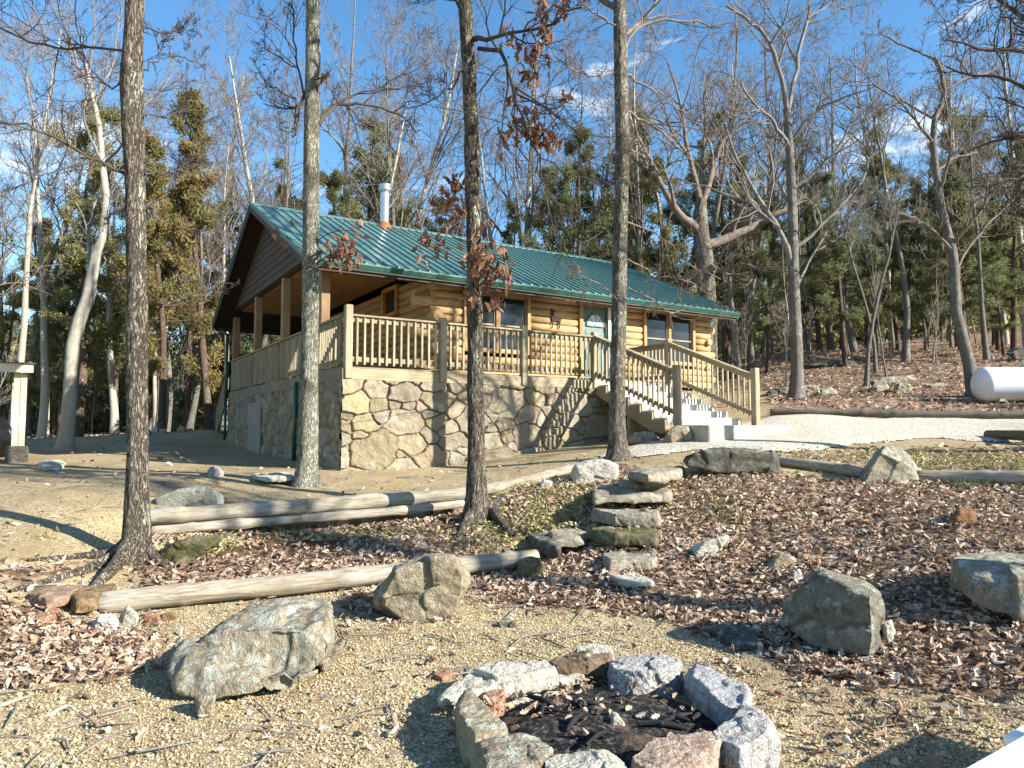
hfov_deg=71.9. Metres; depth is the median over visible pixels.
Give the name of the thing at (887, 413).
border log
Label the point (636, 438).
rock
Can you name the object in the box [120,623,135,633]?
rock
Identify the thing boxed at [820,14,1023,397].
bare tree
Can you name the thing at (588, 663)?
fire ring stone
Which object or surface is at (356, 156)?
evergreen tree
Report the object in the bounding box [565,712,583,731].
charred stick
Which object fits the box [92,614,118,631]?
rock
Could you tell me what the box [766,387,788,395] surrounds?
rock
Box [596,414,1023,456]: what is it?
driveway
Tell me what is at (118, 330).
evergreen tree
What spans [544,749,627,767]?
fire ring stone
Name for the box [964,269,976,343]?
sapling
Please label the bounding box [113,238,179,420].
evergreen tree
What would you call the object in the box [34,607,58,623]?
flat rock
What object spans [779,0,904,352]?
bare tree
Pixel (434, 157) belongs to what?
bare tree
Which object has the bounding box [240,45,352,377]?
bare tree
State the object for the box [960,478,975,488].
daffodil shoots
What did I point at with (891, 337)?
bare tree
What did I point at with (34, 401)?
evergreen tree
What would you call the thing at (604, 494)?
stone step
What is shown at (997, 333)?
evergreen tree
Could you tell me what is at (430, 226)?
evergreen tree
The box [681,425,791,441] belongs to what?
concrete pad
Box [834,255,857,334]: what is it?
sapling
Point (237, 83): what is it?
bare tree
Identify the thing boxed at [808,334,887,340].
fallen log
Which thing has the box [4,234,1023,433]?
underbrush
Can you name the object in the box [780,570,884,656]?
boulder
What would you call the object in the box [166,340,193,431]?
sapling
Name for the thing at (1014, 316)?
evergreen tree
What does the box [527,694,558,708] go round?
charred stick
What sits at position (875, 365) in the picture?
bare tree
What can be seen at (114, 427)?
bare tree
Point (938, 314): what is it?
sapling
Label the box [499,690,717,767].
ash bed
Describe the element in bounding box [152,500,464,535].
border log
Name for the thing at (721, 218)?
evergreen tree
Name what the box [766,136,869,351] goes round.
evergreen tree
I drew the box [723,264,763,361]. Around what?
sapling
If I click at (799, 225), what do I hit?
bare tree
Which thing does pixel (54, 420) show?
evergreen tree
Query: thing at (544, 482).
rock
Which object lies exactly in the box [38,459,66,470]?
flat rock
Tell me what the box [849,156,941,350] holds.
evergreen tree
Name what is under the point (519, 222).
bare tree
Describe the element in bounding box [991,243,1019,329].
evergreen tree
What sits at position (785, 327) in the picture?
sapling
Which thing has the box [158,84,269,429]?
bare tree
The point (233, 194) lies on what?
bare tree
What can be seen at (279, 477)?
flat rock
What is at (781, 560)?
rock
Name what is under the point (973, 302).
evergreen tree
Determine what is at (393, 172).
bare tree
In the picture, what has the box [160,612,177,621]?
rock
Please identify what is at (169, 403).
bare tree
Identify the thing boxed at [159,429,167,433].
rock
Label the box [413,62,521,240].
bare tree
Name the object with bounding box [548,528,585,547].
rock
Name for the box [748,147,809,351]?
bare tree
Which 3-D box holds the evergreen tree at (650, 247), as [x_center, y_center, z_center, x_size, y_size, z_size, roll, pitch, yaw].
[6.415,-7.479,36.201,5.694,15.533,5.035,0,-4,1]
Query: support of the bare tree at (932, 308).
on the ground at (194, 450)
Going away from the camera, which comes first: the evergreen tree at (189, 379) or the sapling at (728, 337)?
the evergreen tree at (189, 379)
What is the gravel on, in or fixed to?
on the ground at (194, 450)
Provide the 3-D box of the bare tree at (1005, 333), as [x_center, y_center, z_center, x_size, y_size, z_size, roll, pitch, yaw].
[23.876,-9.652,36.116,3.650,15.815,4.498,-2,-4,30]
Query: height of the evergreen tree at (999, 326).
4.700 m
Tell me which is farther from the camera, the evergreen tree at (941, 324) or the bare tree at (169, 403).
the evergreen tree at (941, 324)
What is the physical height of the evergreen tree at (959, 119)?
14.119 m
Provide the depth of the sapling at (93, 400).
33.04 m
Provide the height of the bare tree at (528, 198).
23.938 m
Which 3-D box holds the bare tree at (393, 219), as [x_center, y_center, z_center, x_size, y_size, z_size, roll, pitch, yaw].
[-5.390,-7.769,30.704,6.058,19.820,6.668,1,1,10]
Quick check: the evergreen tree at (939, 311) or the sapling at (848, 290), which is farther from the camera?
the evergreen tree at (939, 311)
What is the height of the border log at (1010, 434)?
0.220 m
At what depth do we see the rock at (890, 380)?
24.14 m
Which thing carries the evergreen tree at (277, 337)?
on the ground at (194, 450)
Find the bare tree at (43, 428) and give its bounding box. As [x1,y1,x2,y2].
[0,8,111,437]
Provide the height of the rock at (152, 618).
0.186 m
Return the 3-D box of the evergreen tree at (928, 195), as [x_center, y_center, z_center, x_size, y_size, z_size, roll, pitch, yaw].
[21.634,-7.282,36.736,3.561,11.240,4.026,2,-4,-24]
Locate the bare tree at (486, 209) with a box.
[428,35,538,245]
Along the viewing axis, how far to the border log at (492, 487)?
10.35 m
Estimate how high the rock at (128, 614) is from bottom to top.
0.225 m
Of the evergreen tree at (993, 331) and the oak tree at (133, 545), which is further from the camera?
the evergreen tree at (993, 331)
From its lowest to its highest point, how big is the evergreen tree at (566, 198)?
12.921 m
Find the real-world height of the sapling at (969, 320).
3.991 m
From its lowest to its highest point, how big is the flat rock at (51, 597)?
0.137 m
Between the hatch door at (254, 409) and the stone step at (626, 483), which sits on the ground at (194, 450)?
the stone step at (626, 483)
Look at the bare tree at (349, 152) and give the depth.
34.69 m
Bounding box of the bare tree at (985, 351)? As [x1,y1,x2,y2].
[918,43,1023,359]
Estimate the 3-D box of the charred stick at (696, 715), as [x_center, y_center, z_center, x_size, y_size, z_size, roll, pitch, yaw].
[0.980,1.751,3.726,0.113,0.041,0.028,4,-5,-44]
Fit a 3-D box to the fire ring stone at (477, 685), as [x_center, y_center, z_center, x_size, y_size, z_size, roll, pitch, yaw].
[-0.011,1.782,4.186,0.924,0.126,0.289,1,-4,-19]
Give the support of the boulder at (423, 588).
on the ground at (194, 450)
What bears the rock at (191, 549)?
on the ground at (194, 450)
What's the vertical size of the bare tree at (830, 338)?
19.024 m
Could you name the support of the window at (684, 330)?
in the log cabin
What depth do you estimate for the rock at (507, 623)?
5.69 m
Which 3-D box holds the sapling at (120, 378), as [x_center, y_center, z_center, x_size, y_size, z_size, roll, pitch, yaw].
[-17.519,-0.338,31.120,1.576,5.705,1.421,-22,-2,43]
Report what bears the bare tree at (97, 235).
on the ground at (194, 450)
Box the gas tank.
[970,359,1023,401]
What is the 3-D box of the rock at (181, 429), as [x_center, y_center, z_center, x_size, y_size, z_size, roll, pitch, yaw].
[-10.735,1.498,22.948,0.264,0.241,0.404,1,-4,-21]
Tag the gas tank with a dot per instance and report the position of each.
(997, 384)
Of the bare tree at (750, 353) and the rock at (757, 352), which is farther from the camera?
the rock at (757, 352)
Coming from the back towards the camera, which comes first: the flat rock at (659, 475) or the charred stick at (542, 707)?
the flat rock at (659, 475)
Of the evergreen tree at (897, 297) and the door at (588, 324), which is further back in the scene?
the evergreen tree at (897, 297)
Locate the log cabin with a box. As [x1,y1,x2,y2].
[212,183,759,470]
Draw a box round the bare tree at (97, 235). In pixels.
[63,198,125,293]
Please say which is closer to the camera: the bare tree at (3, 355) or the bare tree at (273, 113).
the bare tree at (3, 355)
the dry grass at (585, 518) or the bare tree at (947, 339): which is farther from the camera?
the bare tree at (947, 339)
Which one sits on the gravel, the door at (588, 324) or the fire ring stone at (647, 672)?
the fire ring stone at (647, 672)
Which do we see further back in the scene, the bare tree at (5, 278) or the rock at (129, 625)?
the bare tree at (5, 278)
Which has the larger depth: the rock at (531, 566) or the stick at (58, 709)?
the rock at (531, 566)
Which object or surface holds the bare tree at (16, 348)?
on the ground at (194, 450)
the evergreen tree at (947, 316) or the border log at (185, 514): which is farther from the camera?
the evergreen tree at (947, 316)
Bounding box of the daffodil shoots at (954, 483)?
[946,478,961,488]
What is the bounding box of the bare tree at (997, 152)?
[966,81,1023,274]
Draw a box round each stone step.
[586,525,660,546]
[591,507,661,527]
[592,484,672,504]
[602,551,659,572]
[605,571,654,586]
[618,479,665,489]
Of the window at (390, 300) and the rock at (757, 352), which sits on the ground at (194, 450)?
the rock at (757, 352)
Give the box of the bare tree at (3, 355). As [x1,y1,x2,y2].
[0,91,50,420]
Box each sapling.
[0,332,29,404]
[26,310,58,408]
[86,368,106,433]
[87,364,104,434]
[92,327,125,410]
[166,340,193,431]
[717,319,730,362]
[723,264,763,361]
[723,320,744,378]
[739,284,761,385]
[755,276,789,351]
[767,246,820,386]
[773,279,789,356]
[802,290,822,350]
[830,290,852,353]
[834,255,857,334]
[848,203,901,376]
[920,297,951,372]
[922,250,961,362]
[963,269,972,342]
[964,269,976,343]
[966,310,979,335]
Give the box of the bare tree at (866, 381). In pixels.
[857,112,945,386]
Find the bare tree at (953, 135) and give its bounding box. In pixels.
[896,0,999,347]
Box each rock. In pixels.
[27,584,79,609]
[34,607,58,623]
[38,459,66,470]
[69,583,116,612]
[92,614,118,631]
[119,605,138,625]
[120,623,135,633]
[141,615,161,624]
[151,427,157,431]
[158,535,222,566]
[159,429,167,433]
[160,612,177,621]
[177,426,185,431]
[252,472,293,482]
[432,668,452,681]
[498,619,515,627]
[524,530,562,558]
[538,479,551,488]
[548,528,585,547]
[570,459,618,485]
[610,711,624,725]
[627,432,659,444]
[627,466,684,484]
[663,425,693,442]
[691,535,729,557]
[709,623,756,650]
[746,346,789,357]
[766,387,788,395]
[771,553,797,570]
[791,569,802,583]
[804,385,819,394]
[809,358,864,366]
[820,387,838,394]
[869,381,889,391]
[870,375,917,383]
[882,620,895,646]
[894,383,912,393]
[928,383,948,388]
[951,506,976,528]
[1006,347,1023,360]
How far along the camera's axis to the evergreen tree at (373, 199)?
38.67 m
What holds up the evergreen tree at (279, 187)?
on the ground at (194, 450)
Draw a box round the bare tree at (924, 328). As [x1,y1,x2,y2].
[880,177,933,350]
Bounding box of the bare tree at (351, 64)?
[251,0,434,211]
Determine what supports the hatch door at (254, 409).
in the log cabin
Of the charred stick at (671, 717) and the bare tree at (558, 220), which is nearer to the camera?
the charred stick at (671, 717)
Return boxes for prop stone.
[194,693,215,718]
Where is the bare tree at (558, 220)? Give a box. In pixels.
[530,17,633,258]
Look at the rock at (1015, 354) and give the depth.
25.74 m
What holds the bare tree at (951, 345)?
on the ground at (194, 450)
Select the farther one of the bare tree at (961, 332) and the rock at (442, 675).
the bare tree at (961, 332)
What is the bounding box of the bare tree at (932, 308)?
[929,251,939,328]
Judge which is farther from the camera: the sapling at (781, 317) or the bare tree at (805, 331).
the bare tree at (805, 331)
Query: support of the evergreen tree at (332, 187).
on the ground at (194, 450)
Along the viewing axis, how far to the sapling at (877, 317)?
24.82 m
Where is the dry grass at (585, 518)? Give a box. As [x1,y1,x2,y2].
[32,442,1023,571]
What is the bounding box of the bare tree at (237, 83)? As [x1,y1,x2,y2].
[158,0,282,407]
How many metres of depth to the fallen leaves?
6.57 m
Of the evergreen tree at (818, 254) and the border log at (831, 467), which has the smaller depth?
the border log at (831, 467)
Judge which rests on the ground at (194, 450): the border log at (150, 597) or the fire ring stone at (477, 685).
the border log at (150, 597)
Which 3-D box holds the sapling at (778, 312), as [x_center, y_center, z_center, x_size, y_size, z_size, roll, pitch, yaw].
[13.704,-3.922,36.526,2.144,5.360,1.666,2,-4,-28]
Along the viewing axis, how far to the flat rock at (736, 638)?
5.30 m
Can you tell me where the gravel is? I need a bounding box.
[0,573,1023,767]
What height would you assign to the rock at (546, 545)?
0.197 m
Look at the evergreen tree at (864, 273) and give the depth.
30.48 m
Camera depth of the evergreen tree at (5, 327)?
29.57 m
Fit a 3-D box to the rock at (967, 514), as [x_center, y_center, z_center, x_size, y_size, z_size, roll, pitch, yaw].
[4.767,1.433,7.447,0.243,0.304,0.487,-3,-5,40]
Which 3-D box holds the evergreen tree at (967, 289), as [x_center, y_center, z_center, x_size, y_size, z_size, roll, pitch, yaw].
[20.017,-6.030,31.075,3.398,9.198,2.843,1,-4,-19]
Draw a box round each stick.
[0,695,33,707]
[37,704,76,716]
[117,696,138,705]
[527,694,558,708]
[538,707,565,712]
[539,703,546,718]
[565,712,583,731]
[577,697,594,708]
[577,700,598,704]
[581,729,603,737]
[584,729,608,746]
[642,720,686,730]
[661,712,692,720]
[674,714,690,721]
[690,712,704,720]
[888,714,948,729]
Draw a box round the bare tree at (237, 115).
[145,0,305,382]
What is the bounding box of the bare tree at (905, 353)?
[808,0,945,361]
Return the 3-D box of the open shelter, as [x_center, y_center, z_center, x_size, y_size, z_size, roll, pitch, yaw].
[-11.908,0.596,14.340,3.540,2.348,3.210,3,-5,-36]
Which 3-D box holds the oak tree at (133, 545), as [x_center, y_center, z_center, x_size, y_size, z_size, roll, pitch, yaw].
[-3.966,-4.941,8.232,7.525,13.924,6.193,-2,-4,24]
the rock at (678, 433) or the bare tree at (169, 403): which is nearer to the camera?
the rock at (678, 433)
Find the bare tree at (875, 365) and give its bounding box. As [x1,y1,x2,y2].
[818,145,878,372]
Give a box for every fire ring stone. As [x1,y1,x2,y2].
[437,673,585,707]
[454,690,507,767]
[473,660,557,705]
[478,689,505,717]
[478,732,553,767]
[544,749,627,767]
[549,648,611,691]
[576,644,614,659]
[607,653,682,699]
[630,730,721,767]
[682,663,752,727]
[713,704,780,767]
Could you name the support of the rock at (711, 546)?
on the ground at (194, 450)
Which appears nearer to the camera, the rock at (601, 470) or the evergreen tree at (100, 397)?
the rock at (601, 470)
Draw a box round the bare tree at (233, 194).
[186,60,289,252]
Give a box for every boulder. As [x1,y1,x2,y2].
[154,485,223,506]
[167,597,346,699]
[373,553,470,622]
[683,447,781,475]
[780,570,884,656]
[858,445,921,484]
[950,551,1023,624]
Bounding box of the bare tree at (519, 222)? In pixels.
[479,67,564,246]
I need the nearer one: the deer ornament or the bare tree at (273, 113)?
the deer ornament
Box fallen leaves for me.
[0,343,1023,767]
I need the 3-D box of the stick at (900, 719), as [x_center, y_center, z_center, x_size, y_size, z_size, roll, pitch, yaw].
[2.207,1.821,3.781,0.337,0.040,0.065,-2,-4,25]
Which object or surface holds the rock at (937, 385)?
on the ground at (194, 450)
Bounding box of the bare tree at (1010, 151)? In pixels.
[945,0,1023,346]
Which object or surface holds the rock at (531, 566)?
on the ground at (194, 450)
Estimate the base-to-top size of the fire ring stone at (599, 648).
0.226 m
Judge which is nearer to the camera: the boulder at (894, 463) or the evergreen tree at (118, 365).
the boulder at (894, 463)
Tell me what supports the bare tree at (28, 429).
on the ground at (194, 450)
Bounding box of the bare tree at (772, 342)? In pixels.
[712,151,774,354]
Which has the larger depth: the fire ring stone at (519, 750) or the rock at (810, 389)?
the rock at (810, 389)
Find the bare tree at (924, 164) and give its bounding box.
[909,137,938,216]
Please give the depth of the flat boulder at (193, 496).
9.07 m
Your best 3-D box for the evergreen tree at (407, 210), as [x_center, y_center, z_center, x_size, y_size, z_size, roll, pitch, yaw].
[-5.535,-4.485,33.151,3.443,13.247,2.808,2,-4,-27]
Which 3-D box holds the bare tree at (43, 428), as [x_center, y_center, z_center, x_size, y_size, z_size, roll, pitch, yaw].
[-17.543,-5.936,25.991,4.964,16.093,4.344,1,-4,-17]
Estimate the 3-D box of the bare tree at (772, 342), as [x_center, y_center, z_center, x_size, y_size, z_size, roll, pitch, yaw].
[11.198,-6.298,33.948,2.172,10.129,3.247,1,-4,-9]
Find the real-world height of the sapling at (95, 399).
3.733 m
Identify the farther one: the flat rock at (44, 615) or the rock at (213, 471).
the rock at (213, 471)
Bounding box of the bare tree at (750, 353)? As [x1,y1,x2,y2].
[709,12,839,367]
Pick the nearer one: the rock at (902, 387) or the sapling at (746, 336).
the rock at (902, 387)
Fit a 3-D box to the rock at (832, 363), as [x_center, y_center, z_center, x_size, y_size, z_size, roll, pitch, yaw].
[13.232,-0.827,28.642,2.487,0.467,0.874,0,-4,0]
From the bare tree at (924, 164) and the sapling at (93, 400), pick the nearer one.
the sapling at (93, 400)
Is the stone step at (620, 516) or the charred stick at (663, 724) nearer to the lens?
the charred stick at (663, 724)
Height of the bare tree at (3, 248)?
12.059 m
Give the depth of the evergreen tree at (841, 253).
28.30 m
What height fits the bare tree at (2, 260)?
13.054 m
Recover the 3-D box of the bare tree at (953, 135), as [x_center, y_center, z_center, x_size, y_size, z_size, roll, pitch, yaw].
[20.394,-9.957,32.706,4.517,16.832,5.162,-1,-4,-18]
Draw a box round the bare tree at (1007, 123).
[978,68,1023,193]
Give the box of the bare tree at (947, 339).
[918,186,948,341]
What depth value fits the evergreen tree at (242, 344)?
30.77 m
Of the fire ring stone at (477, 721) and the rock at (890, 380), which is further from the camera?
the rock at (890, 380)
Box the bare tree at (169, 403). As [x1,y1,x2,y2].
[97,63,228,431]
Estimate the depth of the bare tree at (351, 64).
37.92 m
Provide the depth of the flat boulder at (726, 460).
9.94 m
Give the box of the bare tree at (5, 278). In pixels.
[3,263,28,335]
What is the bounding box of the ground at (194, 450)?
[0,320,1023,767]
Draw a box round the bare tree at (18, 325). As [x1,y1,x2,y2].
[3,278,31,346]
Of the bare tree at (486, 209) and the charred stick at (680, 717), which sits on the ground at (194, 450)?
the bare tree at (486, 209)
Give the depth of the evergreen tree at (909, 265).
31.95 m
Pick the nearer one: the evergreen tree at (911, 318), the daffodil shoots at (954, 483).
the daffodil shoots at (954, 483)
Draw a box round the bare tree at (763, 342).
[694,0,826,357]
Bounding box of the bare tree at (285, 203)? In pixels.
[203,43,328,346]
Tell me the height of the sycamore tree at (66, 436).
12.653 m
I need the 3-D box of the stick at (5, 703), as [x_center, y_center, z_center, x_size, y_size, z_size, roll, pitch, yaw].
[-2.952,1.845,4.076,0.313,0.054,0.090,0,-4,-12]
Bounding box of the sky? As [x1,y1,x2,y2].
[0,0,1023,352]
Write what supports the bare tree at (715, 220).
on the ground at (194, 450)
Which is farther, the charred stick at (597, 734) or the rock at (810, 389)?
the rock at (810, 389)
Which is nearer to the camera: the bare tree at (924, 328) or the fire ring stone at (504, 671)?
the fire ring stone at (504, 671)
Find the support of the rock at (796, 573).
on the ground at (194, 450)
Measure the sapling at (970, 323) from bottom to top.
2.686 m
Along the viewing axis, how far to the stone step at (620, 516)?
8.37 m
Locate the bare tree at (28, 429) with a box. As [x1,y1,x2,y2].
[4,37,124,437]
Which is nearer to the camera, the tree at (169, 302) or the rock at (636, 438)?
the rock at (636, 438)
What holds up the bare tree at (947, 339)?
on the ground at (194, 450)
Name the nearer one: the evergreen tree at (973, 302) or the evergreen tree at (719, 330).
the evergreen tree at (973, 302)
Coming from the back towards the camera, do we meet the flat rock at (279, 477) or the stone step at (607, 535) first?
the flat rock at (279, 477)
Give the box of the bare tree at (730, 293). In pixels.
[685,6,773,362]
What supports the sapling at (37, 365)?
on the ground at (194, 450)
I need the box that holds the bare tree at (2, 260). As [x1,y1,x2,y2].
[0,26,75,297]
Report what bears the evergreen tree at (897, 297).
on the ground at (194, 450)
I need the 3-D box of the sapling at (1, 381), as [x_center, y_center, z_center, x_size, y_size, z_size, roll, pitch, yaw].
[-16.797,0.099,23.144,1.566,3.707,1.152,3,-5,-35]
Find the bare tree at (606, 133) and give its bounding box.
[564,47,678,256]
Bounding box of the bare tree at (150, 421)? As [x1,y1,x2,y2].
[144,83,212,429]
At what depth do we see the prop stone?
3.94 m
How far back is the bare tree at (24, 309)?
21.17 m
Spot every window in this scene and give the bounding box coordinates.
[381,284,401,317]
[461,287,530,355]
[642,309,695,366]
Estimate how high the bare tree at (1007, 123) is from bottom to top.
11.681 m
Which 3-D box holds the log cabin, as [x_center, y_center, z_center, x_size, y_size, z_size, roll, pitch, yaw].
[-0.961,-1.467,19.709,11.960,7.894,15.005,2,-4,-32]
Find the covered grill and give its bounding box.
[0,417,11,455]
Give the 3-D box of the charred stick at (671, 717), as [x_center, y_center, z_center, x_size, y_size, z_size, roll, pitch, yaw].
[0.853,1.751,3.704,0.239,0.040,0.030,2,-4,-32]
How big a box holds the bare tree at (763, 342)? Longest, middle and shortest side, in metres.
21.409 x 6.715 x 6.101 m
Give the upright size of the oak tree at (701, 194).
14.892 m
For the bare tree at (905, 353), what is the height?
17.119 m
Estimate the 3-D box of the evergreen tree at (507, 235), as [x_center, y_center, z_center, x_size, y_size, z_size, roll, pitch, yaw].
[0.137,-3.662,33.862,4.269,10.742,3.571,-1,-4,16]
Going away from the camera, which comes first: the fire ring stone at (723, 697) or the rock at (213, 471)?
the fire ring stone at (723, 697)
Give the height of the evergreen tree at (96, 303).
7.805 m
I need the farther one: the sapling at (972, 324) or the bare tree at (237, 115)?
the sapling at (972, 324)
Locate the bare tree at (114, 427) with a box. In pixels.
[44,16,175,434]
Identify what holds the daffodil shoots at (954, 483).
on the ground at (194, 450)
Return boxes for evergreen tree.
[0,93,150,436]
[0,271,58,416]
[3,215,64,427]
[8,278,63,406]
[15,273,102,435]
[19,246,121,400]
[28,246,105,436]
[32,158,149,409]
[85,348,106,433]
[94,291,125,433]
[99,127,214,432]
[101,237,182,364]
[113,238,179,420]
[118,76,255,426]
[121,85,232,429]
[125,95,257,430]
[148,143,235,426]
[176,186,253,428]
[214,331,279,387]
[249,334,279,383]
[266,153,302,376]
[319,167,363,215]
[331,115,410,227]
[336,155,415,228]
[364,150,420,225]
[421,194,458,234]
[499,197,543,249]
[520,124,634,264]
[527,165,572,252]
[569,142,655,275]
[587,101,689,284]
[591,112,663,272]
[635,155,718,284]
[644,138,726,291]
[665,108,762,362]
[715,218,749,343]
[715,252,755,361]
[722,152,762,316]
[744,196,818,372]
[761,222,829,323]
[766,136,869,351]
[776,220,837,328]
[800,169,875,366]
[822,267,859,350]
[826,106,920,349]
[829,231,873,342]
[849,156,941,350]
[850,227,896,355]
[876,143,947,346]
[881,270,912,328]
[885,196,945,342]
[895,237,930,339]
[905,161,1010,331]
[921,259,972,345]
[923,147,1004,349]
[923,250,949,337]
[930,78,1016,344]
[930,244,948,341]
[959,182,1023,349]
[970,218,1019,344]
[973,241,1023,356]
[981,129,1023,348]
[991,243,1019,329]
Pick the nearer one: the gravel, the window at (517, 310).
the gravel
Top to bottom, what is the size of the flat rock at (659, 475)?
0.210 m
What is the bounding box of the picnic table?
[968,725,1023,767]
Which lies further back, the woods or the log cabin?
the woods
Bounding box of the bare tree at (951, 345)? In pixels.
[934,164,977,347]
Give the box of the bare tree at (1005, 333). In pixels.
[937,50,1015,344]
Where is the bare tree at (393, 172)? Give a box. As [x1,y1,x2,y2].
[327,32,438,222]
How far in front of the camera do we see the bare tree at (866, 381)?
24.05 m
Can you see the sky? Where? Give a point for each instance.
(161, 14)
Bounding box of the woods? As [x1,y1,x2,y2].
[3,157,1023,395]
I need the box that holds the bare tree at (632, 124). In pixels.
[581,6,696,283]
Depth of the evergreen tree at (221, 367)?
33.87 m
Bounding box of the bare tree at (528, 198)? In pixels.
[463,0,601,244]
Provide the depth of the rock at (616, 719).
3.65 m
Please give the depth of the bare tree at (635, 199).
32.55 m
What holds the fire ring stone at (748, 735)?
on the gravel
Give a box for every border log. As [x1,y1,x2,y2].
[98,549,539,613]
[150,487,465,525]
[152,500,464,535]
[487,458,595,493]
[770,409,1023,418]
[778,456,862,477]
[917,470,1023,484]
[983,430,1023,440]
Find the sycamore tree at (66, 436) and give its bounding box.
[40,0,198,448]
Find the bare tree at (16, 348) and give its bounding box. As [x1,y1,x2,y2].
[3,261,32,354]
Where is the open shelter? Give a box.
[0,360,35,462]
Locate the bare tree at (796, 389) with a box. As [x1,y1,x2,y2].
[657,0,892,400]
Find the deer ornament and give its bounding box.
[550,308,560,328]
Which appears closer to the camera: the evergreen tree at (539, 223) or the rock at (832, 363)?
the rock at (832, 363)
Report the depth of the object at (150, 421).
34.65 m
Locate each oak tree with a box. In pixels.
[0,0,238,592]
[239,0,441,487]
[386,0,647,538]
[535,0,760,461]
[608,11,826,393]
[920,0,1023,239]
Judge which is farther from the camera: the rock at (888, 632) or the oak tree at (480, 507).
the oak tree at (480, 507)
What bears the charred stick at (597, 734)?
on the ash bed
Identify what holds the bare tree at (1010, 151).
on the ground at (194, 450)
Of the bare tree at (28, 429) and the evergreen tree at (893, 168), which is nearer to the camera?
the bare tree at (28, 429)
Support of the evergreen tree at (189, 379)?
on the ground at (194, 450)
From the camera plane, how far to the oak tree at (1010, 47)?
11.10 m
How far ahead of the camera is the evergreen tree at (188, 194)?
24.76 m
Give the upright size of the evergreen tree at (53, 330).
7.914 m
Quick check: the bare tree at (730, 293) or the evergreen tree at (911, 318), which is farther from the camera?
the evergreen tree at (911, 318)
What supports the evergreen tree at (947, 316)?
on the ground at (194, 450)
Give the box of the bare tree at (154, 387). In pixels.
[119,212,186,430]
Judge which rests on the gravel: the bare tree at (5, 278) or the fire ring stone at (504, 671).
the fire ring stone at (504, 671)
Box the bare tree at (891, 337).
[778,0,926,349]
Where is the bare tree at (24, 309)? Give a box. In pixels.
[0,1,101,424]
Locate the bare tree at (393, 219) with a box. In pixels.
[319,0,455,229]
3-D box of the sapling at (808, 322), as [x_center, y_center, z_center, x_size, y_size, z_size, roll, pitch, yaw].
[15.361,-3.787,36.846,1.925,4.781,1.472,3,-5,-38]
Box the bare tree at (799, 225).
[765,107,841,351]
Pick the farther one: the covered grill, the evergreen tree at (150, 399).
the evergreen tree at (150, 399)
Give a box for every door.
[247,402,261,452]
[578,301,611,378]
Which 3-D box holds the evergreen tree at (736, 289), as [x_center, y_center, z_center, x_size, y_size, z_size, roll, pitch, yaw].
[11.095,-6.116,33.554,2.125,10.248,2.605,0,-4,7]
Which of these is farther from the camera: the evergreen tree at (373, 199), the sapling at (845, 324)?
the evergreen tree at (373, 199)
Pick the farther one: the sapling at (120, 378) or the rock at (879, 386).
the sapling at (120, 378)
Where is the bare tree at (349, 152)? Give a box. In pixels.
[324,5,440,218]
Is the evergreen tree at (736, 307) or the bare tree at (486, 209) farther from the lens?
the evergreen tree at (736, 307)
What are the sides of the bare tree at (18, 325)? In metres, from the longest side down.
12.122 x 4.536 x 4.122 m
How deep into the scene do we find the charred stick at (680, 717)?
3.68 m
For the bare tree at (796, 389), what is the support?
on the ground at (194, 450)
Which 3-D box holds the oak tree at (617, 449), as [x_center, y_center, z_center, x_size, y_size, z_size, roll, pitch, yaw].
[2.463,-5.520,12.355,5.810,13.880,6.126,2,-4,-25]
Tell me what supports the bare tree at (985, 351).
on the ground at (194, 450)
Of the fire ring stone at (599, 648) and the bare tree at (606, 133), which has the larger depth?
the bare tree at (606, 133)
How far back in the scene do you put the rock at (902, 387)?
21.94 m
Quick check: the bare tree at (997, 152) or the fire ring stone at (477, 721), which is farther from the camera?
the bare tree at (997, 152)
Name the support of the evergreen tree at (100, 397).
on the ground at (194, 450)
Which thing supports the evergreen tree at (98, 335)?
on the ground at (194, 450)
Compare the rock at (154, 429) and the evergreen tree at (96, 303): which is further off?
the evergreen tree at (96, 303)
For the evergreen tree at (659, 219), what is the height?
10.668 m
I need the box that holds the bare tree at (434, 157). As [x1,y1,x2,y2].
[384,0,502,228]
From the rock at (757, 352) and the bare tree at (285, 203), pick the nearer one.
the bare tree at (285, 203)
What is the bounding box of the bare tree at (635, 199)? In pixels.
[593,0,680,271]
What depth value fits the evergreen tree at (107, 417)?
35.21 m
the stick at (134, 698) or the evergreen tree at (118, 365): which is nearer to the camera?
the stick at (134, 698)
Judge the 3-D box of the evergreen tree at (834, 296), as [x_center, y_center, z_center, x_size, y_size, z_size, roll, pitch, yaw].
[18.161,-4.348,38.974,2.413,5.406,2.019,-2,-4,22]
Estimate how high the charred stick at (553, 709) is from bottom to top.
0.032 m
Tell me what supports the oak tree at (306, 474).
on the ground at (194, 450)
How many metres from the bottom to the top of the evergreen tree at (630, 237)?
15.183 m
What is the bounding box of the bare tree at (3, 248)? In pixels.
[0,166,53,292]
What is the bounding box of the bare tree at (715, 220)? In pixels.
[667,0,786,238]
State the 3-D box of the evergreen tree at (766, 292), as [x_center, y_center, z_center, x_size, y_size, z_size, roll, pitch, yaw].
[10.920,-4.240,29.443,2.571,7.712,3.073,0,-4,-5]
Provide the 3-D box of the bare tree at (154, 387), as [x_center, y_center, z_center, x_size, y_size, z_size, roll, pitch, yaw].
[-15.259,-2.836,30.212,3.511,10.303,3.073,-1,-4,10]
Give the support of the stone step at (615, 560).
on the ground at (194, 450)
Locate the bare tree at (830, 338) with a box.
[760,20,874,351]

